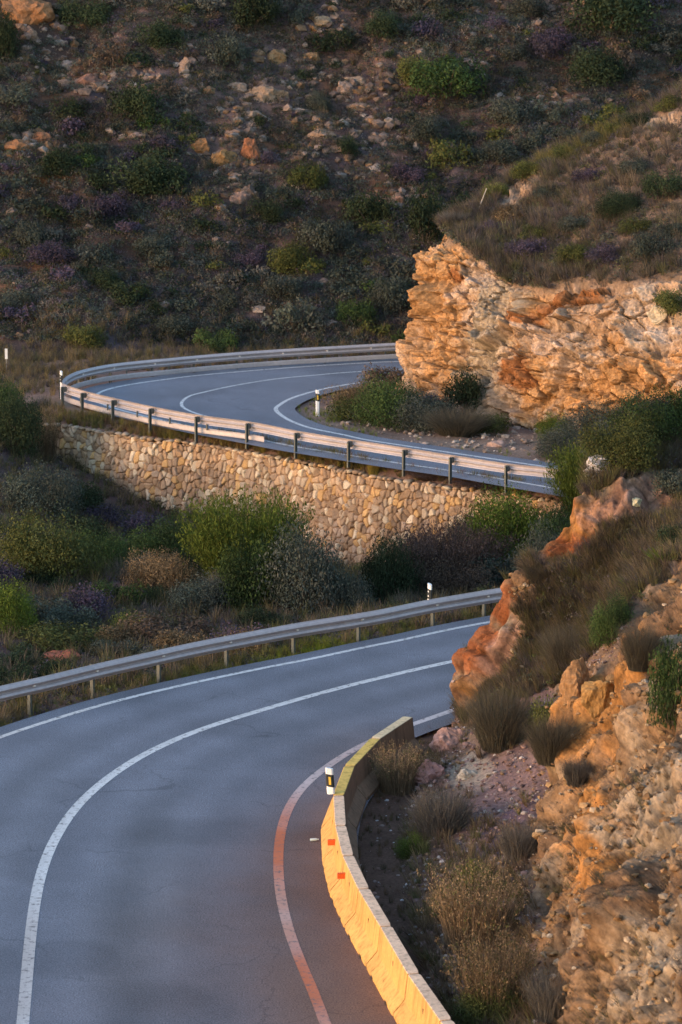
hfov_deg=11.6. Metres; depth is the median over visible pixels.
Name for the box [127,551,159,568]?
shrub
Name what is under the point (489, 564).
shrub
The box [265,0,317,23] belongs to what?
shrub
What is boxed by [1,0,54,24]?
rock outcrop
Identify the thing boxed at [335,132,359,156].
shrub
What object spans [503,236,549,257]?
shrub
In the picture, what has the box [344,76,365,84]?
rock outcrop
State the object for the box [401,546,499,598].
shrub
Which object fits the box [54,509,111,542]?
shrub
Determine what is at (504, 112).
shrub
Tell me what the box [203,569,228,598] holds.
shrub
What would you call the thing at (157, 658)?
guardrail
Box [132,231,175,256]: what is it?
shrub
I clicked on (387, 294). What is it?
shrub
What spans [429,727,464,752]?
boulder
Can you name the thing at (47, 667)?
shrub
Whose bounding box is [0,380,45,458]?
shrub
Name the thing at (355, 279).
shrubs
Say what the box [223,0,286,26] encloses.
shrub
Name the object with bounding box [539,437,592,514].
shrub
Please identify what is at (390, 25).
shrub
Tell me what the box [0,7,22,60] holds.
shrub
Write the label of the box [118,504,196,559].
shrub
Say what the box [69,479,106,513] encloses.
shrub
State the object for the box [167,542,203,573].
shrub
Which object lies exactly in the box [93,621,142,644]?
shrub
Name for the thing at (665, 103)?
shrub
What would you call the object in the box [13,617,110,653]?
shrub
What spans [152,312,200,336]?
shrub
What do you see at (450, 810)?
shrub
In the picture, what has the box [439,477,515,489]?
grass tuft
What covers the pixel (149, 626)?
shrub
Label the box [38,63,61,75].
shrub
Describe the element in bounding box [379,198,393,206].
rock outcrop
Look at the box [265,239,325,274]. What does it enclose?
shrub
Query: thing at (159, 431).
weeds
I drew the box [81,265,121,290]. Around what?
shrub
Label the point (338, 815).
concrete barrier
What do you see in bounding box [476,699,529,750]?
shrub
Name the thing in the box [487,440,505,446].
boulder
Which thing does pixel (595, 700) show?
boulder
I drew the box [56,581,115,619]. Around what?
shrub
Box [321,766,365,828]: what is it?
concrete barrier
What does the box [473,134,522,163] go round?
shrub
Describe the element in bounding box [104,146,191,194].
shrub
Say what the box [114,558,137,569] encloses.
shrub
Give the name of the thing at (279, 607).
shrub
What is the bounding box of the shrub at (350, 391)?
[320,378,391,409]
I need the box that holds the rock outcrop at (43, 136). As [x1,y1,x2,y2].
[32,132,51,143]
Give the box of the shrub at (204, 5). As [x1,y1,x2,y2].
[192,0,227,13]
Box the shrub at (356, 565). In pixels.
[350,560,368,576]
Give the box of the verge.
[0,352,591,499]
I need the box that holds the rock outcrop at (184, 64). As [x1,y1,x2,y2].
[179,57,189,73]
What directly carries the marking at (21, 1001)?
on the road at (158, 904)
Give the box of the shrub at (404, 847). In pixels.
[392,829,426,860]
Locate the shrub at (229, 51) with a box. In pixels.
[198,31,246,65]
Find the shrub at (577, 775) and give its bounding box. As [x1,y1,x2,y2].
[557,757,595,786]
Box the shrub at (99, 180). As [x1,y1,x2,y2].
[82,169,116,191]
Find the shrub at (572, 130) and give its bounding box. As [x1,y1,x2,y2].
[556,128,578,140]
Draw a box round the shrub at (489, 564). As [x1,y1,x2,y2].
[464,543,524,589]
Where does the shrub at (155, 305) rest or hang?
on the hillside
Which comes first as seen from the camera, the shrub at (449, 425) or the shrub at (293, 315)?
the shrub at (449, 425)
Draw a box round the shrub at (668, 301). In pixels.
[652,287,681,316]
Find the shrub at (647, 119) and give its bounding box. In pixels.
[618,111,654,126]
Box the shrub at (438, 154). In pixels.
[425,134,475,170]
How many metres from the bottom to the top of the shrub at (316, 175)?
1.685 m
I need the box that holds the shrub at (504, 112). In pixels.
[485,97,535,123]
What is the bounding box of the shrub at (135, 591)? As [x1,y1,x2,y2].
[91,578,151,606]
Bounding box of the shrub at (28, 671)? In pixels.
[0,659,37,684]
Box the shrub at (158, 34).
[133,17,186,48]
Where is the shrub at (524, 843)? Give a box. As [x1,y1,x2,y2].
[493,817,543,866]
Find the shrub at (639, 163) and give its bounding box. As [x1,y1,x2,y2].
[615,156,656,174]
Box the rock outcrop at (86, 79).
[75,73,99,85]
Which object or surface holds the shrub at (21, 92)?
on the hillside
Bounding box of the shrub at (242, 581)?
[214,520,291,615]
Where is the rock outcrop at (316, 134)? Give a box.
[307,128,336,138]
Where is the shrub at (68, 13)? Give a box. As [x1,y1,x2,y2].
[52,0,114,27]
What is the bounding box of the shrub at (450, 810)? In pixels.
[399,781,486,837]
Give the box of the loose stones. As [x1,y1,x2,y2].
[0,0,681,340]
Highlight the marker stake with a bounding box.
[5,349,7,369]
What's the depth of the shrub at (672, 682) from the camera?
66.72 m
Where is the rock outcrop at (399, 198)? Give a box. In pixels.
[393,196,404,203]
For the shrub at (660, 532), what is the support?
on the cliff at (488, 645)
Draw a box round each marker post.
[60,371,62,398]
[316,390,319,415]
[325,767,334,793]
[427,583,431,599]
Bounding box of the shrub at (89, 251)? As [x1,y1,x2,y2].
[72,237,115,265]
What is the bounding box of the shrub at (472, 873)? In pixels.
[451,855,501,901]
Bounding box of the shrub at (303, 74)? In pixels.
[294,67,314,80]
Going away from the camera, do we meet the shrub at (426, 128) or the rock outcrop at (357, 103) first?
the shrub at (426, 128)
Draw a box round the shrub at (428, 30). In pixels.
[411,15,443,42]
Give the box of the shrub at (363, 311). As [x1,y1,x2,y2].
[335,296,378,326]
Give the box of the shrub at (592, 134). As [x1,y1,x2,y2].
[580,128,606,145]
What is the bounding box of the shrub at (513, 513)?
[461,479,562,562]
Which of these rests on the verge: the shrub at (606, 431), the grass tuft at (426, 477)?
the grass tuft at (426, 477)
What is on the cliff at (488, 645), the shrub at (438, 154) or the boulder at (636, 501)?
the boulder at (636, 501)
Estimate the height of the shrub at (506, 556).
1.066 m
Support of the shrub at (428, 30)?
on the hillside
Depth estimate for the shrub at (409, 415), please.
126.96 m
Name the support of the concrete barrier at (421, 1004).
on the road at (158, 904)
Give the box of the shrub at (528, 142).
[510,129,543,150]
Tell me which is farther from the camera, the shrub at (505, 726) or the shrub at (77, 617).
the shrub at (77, 617)
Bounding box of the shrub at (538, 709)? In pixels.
[525,692,556,733]
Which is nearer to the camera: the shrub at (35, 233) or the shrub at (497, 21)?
the shrub at (35, 233)
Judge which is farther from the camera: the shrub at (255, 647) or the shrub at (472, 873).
the shrub at (255, 647)
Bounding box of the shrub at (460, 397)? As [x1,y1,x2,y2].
[440,365,485,412]
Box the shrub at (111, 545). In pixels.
[66,524,132,567]
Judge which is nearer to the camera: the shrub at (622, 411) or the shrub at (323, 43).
the shrub at (622, 411)
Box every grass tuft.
[367,462,379,474]
[402,467,447,480]
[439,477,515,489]
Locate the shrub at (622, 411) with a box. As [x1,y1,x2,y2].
[608,386,680,444]
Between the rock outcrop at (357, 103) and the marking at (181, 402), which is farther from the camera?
the rock outcrop at (357, 103)
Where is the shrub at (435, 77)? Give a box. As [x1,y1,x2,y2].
[404,48,492,98]
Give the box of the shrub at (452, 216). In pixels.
[438,210,474,223]
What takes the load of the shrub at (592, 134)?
on the cliff at (531, 355)
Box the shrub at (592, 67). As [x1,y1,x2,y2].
[560,43,629,87]
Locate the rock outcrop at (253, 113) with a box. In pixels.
[244,110,266,121]
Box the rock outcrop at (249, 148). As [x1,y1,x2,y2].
[240,137,260,160]
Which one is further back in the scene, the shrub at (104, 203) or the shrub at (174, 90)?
the shrub at (174, 90)
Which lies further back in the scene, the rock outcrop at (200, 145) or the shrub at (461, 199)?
the rock outcrop at (200, 145)
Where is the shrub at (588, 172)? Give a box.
[568,166,608,183]
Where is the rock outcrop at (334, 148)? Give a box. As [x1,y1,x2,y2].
[331,144,340,152]
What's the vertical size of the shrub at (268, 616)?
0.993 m
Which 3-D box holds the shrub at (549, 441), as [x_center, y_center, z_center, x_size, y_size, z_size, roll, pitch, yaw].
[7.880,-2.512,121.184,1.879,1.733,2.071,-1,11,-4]
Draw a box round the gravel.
[304,394,579,461]
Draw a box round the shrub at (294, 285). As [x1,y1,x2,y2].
[262,274,304,299]
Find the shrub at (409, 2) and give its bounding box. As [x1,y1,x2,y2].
[390,0,447,10]
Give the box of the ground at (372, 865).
[0,349,550,1005]
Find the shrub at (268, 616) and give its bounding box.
[231,602,281,627]
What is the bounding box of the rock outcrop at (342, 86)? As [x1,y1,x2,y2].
[337,80,352,93]
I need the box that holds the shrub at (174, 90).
[154,81,183,97]
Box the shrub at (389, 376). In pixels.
[357,361,404,389]
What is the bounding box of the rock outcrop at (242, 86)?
[227,82,247,92]
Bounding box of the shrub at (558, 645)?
[530,618,585,674]
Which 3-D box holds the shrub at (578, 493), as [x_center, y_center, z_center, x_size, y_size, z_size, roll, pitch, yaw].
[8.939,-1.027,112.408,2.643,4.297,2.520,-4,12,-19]
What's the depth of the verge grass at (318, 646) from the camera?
92.66 m
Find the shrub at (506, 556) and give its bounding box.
[488,545,519,570]
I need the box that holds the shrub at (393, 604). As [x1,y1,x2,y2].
[382,599,408,608]
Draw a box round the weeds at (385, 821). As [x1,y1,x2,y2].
[356,724,489,1022]
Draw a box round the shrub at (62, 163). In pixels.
[30,141,83,176]
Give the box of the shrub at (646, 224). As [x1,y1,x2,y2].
[615,214,652,234]
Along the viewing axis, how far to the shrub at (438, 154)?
160.54 m
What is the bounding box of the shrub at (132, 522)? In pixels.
[111,509,168,540]
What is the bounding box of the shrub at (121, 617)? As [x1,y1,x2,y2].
[108,607,153,635]
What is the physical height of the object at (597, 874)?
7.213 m
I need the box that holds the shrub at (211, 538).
[170,483,322,581]
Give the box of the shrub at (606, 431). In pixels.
[588,419,628,449]
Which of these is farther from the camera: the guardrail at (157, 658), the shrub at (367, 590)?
the shrub at (367, 590)
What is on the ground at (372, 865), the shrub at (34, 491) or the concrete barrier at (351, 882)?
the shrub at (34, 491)
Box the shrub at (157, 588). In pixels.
[140,583,171,601]
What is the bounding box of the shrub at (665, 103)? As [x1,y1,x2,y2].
[652,93,681,111]
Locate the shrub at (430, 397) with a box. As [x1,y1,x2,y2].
[416,391,465,422]
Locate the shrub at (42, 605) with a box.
[4,587,76,626]
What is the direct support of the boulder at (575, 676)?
on the cliff at (488, 645)
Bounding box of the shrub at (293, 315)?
[260,294,327,336]
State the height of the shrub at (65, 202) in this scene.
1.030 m
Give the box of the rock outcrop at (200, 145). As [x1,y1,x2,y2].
[191,138,209,155]
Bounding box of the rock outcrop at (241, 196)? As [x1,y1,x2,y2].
[229,191,250,203]
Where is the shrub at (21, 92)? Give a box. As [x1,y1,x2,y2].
[0,79,36,105]
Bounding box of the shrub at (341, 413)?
[322,391,375,423]
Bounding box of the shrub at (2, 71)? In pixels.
[0,66,13,77]
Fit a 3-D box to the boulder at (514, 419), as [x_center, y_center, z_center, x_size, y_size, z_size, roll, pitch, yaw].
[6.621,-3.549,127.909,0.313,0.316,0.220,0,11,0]
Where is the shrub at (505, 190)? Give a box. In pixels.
[482,182,511,198]
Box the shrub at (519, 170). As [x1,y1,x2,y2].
[509,160,540,179]
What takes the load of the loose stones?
on the hillside
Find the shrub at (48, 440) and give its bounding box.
[33,408,62,458]
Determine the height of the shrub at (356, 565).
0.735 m
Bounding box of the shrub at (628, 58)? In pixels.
[604,37,645,73]
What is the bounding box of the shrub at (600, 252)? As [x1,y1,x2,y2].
[584,243,620,264]
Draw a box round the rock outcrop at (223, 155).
[209,149,237,166]
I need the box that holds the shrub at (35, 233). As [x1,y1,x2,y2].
[11,220,54,249]
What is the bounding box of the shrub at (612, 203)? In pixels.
[594,186,646,218]
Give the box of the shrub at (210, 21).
[199,15,223,29]
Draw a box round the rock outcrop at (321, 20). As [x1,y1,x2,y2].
[312,15,333,27]
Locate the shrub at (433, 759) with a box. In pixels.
[403,750,444,775]
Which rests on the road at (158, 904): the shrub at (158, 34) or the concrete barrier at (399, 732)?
the concrete barrier at (399, 732)
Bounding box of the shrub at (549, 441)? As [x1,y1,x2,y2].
[532,420,581,462]
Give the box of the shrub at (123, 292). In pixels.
[103,279,151,306]
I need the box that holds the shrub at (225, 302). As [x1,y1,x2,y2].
[211,291,239,310]
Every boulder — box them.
[41,649,83,662]
[414,759,444,785]
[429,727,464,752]
[456,769,477,780]
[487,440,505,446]
[510,416,517,422]
[559,657,589,707]
[581,680,613,718]
[583,454,611,475]
[632,497,641,506]
[646,305,666,324]
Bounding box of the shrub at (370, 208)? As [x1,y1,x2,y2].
[338,186,402,227]
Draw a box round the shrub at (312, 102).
[302,91,332,111]
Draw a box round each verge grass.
[0,607,492,726]
[297,384,570,462]
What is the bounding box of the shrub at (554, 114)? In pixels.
[529,96,571,122]
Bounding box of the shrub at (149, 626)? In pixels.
[116,604,217,643]
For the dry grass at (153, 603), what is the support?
on the ground at (372, 865)
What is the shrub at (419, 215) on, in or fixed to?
on the hillside
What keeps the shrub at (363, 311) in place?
on the hillside
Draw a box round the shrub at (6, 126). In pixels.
[1,120,26,134]
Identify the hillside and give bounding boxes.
[0,0,681,356]
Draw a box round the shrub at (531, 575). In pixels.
[517,561,550,583]
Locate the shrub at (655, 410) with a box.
[604,388,681,444]
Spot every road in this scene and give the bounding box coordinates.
[0,615,490,1023]
[71,359,572,498]
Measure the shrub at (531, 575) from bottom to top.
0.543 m
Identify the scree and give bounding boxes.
[358,680,491,993]
[400,624,632,1023]
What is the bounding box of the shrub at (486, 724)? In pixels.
[453,680,541,753]
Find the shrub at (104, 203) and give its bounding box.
[85,190,131,219]
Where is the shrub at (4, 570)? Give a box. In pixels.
[0,557,27,591]
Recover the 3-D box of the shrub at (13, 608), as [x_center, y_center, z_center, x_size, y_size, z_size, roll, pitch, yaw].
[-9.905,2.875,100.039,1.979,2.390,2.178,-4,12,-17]
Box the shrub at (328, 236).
[297,214,355,255]
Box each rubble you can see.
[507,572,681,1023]
[508,572,681,1023]
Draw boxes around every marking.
[0,621,489,737]
[16,660,451,1023]
[96,361,558,488]
[180,369,398,415]
[273,708,453,1023]
[274,380,557,468]
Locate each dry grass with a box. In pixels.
[0,300,402,470]
[0,431,563,723]
[428,75,681,287]
[444,423,681,722]
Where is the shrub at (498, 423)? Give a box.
[476,409,512,436]
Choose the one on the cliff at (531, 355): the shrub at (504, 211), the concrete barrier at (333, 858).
the shrub at (504, 211)
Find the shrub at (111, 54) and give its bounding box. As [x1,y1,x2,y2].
[87,39,137,67]
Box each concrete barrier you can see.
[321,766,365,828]
[321,796,358,860]
[323,826,361,892]
[330,856,368,927]
[345,738,388,800]
[345,889,390,966]
[367,926,418,1015]
[372,716,422,763]
[394,974,450,1023]
[440,1020,454,1023]
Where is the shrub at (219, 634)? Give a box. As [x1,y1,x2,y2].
[204,622,269,657]
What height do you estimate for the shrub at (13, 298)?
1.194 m
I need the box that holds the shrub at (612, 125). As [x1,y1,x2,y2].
[603,122,625,135]
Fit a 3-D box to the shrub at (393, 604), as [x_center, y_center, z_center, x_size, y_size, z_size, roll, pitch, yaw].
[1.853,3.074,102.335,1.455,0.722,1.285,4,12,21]
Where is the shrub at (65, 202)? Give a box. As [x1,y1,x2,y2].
[57,192,86,212]
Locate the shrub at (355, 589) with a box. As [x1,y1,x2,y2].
[325,559,375,614]
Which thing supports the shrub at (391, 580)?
on the ground at (372, 865)
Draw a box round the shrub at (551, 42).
[528,24,572,58]
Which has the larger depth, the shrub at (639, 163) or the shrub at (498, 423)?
the shrub at (639, 163)
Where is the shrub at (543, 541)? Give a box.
[507,509,562,572]
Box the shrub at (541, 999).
[518,967,569,1023]
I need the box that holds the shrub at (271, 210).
[244,195,284,223]
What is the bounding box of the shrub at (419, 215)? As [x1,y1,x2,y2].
[398,175,448,244]
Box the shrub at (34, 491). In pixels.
[0,457,86,524]
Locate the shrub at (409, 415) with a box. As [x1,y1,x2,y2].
[388,386,456,433]
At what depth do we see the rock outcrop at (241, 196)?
157.85 m
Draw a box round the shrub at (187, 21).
[181,13,202,28]
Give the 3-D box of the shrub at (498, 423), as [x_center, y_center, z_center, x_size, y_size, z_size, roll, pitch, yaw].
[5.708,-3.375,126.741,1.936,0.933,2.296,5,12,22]
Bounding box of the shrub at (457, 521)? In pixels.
[446,506,492,549]
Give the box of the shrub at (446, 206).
[432,199,453,213]
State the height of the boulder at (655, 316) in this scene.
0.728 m
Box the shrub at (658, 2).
[646,0,680,5]
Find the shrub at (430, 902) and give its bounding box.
[423,885,474,923]
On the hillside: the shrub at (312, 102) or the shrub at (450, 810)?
the shrub at (312, 102)
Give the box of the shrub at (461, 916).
[417,851,537,954]
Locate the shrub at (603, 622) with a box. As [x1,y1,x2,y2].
[585,588,637,647]
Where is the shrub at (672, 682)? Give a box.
[645,627,681,731]
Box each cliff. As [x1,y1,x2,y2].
[395,91,681,442]
[406,441,681,1023]
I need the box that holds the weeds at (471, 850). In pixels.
[387,662,597,1023]
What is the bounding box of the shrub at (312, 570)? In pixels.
[248,508,350,618]
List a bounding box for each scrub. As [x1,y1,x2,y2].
[0,0,681,350]
[0,442,537,722]
[438,83,681,288]
[449,433,681,724]
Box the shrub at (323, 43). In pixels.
[304,26,355,52]
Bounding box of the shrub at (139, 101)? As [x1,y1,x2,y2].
[107,74,167,121]
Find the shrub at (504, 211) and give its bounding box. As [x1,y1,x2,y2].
[491,202,528,222]
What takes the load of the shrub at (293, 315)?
on the hillside
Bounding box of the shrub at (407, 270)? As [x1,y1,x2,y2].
[371,252,417,282]
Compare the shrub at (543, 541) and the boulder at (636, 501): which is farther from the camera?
the shrub at (543, 541)
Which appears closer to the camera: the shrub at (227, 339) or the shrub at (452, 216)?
the shrub at (452, 216)
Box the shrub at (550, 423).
[533,406,571,439]
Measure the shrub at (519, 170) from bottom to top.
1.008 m
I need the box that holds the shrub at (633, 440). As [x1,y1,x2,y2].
[573,403,669,473]
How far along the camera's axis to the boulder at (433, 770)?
78.95 m
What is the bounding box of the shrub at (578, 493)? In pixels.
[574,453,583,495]
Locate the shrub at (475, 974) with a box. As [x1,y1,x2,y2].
[434,921,551,1022]
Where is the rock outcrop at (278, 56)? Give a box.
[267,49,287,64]
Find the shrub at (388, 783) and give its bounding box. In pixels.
[367,741,430,796]
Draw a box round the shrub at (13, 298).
[0,286,35,309]
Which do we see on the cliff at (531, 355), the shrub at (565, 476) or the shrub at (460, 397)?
the shrub at (460, 397)
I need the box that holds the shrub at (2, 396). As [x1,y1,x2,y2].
[0,371,28,417]
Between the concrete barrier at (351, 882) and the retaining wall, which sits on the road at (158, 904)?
the concrete barrier at (351, 882)
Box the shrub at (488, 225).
[473,220,501,238]
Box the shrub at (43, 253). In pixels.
[23,239,78,266]
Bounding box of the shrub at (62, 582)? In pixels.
[43,575,85,592]
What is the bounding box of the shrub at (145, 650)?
[134,640,169,654]
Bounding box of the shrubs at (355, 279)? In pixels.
[0,0,681,344]
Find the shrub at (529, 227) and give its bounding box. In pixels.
[518,223,550,239]
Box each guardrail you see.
[0,588,501,714]
[59,343,564,498]
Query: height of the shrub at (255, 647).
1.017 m
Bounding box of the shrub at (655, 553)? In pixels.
[642,546,678,562]
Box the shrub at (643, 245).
[626,230,678,262]
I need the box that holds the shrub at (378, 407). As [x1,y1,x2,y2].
[347,367,422,431]
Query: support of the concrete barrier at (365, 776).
on the road at (158, 904)
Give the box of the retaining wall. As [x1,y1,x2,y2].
[29,423,566,566]
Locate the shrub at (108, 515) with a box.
[81,501,129,526]
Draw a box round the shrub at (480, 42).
[469,33,493,49]
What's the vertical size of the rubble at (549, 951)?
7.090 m
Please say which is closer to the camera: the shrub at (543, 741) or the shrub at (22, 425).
the shrub at (543, 741)
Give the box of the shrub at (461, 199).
[449,191,474,207]
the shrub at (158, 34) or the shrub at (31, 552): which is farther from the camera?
the shrub at (158, 34)
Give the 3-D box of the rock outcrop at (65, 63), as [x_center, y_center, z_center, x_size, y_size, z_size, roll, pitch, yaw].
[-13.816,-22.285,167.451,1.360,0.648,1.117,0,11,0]
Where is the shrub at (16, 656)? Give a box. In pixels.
[0,641,46,670]
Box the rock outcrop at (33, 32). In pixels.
[27,29,38,40]
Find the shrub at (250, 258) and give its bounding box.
[232,247,264,265]
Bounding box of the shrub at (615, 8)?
[561,0,663,32]
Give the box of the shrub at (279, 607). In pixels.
[264,602,292,614]
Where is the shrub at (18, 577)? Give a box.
[8,569,25,585]
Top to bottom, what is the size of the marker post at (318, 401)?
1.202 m
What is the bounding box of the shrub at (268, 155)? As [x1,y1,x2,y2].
[260,148,279,164]
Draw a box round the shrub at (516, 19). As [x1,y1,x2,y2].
[507,12,529,27]
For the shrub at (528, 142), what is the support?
on the hillside
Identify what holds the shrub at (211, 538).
on the ground at (372, 865)
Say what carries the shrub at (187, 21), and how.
on the hillside
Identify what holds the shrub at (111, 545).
on the ground at (372, 865)
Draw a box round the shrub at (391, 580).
[359,522,426,602]
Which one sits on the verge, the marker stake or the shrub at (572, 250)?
the marker stake
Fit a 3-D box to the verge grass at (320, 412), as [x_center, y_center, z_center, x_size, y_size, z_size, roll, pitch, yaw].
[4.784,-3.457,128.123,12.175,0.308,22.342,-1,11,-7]
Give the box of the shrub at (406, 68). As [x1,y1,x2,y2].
[396,51,429,86]
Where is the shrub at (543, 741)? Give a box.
[516,710,588,766]
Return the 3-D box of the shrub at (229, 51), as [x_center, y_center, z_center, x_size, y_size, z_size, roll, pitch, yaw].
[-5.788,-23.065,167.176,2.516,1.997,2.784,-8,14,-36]
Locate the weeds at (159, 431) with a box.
[21,405,558,496]
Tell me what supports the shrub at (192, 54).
on the hillside
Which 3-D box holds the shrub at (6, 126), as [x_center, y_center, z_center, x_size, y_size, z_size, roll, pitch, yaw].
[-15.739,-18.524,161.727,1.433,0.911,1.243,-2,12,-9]
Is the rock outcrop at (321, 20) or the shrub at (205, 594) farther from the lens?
the rock outcrop at (321, 20)
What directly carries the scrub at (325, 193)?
on the hillside
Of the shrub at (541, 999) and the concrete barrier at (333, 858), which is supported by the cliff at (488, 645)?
the shrub at (541, 999)
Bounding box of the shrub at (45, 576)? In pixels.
[19,565,59,587]
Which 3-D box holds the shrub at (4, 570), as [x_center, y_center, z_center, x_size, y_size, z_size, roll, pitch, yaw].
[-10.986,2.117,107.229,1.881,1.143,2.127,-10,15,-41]
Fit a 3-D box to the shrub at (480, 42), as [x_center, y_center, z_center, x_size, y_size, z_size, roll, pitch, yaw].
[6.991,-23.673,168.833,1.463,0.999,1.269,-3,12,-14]
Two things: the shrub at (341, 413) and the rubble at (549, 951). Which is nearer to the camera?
the rubble at (549, 951)
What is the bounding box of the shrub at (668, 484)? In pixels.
[648,463,681,499]
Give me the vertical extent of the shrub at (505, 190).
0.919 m
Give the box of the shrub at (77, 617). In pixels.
[37,600,103,636]
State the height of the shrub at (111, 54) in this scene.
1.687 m
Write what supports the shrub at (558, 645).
on the cliff at (488, 645)
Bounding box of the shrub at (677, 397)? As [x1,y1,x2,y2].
[644,378,681,436]
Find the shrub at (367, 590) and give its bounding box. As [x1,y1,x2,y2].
[336,580,379,598]
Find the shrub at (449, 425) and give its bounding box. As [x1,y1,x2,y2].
[412,403,504,437]
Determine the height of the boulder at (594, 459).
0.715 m
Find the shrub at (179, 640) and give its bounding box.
[147,626,209,648]
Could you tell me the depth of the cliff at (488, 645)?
67.85 m
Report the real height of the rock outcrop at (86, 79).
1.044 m
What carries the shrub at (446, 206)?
on the hillside
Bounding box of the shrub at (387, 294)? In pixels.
[362,269,411,315]
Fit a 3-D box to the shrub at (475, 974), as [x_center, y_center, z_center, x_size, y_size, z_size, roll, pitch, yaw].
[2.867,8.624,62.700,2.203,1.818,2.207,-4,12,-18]
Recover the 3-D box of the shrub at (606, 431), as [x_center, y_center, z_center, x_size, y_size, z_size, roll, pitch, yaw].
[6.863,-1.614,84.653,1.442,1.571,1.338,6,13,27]
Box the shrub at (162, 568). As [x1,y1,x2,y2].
[116,545,204,591]
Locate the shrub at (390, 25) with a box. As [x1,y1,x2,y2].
[362,6,402,38]
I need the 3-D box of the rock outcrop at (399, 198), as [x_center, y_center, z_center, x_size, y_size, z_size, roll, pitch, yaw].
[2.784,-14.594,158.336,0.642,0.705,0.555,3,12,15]
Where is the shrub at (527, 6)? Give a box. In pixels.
[504,0,550,17]
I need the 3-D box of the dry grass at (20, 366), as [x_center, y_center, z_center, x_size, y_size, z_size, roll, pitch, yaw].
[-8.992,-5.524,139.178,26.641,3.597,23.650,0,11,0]
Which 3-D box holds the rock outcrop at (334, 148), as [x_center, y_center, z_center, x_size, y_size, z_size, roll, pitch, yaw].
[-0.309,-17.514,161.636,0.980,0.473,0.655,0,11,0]
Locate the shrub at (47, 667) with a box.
[34,653,79,677]
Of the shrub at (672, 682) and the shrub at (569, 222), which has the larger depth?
the shrub at (569, 222)
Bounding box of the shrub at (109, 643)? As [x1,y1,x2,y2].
[86,636,140,657]
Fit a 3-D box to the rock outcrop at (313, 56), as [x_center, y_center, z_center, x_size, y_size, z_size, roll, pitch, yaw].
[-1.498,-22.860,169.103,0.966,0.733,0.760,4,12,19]
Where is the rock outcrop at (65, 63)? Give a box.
[56,60,71,68]
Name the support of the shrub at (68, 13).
on the hillside
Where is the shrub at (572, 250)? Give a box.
[551,242,589,264]
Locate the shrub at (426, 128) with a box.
[402,113,442,142]
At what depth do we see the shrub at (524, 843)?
71.05 m
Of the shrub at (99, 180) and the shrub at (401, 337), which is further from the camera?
the shrub at (99, 180)
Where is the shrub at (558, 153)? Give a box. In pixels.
[548,142,582,159]
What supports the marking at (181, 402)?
on the road at (256, 402)
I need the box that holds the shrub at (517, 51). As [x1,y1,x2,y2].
[500,42,526,58]
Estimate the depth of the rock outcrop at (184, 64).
165.79 m
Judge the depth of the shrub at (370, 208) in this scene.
157.04 m
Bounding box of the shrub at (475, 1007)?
[448,976,526,1023]
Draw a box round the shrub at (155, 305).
[142,299,172,315]
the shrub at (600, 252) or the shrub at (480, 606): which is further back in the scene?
the shrub at (600, 252)
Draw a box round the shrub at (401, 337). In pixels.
[390,327,404,341]
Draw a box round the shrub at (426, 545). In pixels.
[383,516,522,590]
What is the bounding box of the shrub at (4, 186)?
[0,182,15,203]
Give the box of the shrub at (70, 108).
[48,97,86,116]
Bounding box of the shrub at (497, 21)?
[483,14,506,29]
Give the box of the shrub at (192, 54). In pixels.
[181,49,199,57]
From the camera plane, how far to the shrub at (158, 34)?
166.77 m
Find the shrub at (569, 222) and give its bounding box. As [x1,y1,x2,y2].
[556,212,590,231]
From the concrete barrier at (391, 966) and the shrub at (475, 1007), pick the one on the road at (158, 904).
the concrete barrier at (391, 966)
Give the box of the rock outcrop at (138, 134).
[128,132,145,138]
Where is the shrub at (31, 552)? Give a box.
[0,501,112,584]
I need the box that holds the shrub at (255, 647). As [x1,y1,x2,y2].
[210,627,271,656]
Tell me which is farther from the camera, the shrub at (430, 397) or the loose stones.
the loose stones
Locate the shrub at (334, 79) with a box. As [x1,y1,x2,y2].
[330,76,342,83]
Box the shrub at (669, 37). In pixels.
[652,20,681,45]
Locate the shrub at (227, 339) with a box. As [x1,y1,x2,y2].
[192,326,238,352]
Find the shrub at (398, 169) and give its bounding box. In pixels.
[388,159,428,183]
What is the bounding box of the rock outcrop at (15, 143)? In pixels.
[4,139,31,150]
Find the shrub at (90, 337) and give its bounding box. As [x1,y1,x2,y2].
[56,321,109,351]
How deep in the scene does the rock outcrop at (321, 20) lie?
170.08 m
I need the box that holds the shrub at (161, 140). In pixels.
[150,133,177,149]
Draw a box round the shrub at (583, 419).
[557,397,630,442]
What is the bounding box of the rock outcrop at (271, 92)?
[245,85,288,102]
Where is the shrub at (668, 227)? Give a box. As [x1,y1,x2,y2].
[648,221,681,238]
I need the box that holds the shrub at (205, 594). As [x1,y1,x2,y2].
[163,567,240,616]
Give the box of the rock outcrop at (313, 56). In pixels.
[303,52,320,61]
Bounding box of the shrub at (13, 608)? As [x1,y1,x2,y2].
[0,574,38,640]
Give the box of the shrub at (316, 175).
[283,159,329,188]
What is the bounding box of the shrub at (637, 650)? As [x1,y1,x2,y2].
[611,616,664,671]
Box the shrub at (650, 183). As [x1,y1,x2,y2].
[638,166,681,199]
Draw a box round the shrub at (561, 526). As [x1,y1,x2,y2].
[532,495,571,544]
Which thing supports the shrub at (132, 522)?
on the ground at (372, 865)
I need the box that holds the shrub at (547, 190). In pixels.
[532,185,563,199]
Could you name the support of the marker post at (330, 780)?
on the concrete barrier at (351, 793)
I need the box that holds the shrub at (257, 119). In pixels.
[248,114,265,129]
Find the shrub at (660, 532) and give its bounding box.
[655,521,681,547]
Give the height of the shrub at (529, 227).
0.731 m
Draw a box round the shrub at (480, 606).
[474,582,498,610]
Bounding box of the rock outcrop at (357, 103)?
[346,102,374,109]

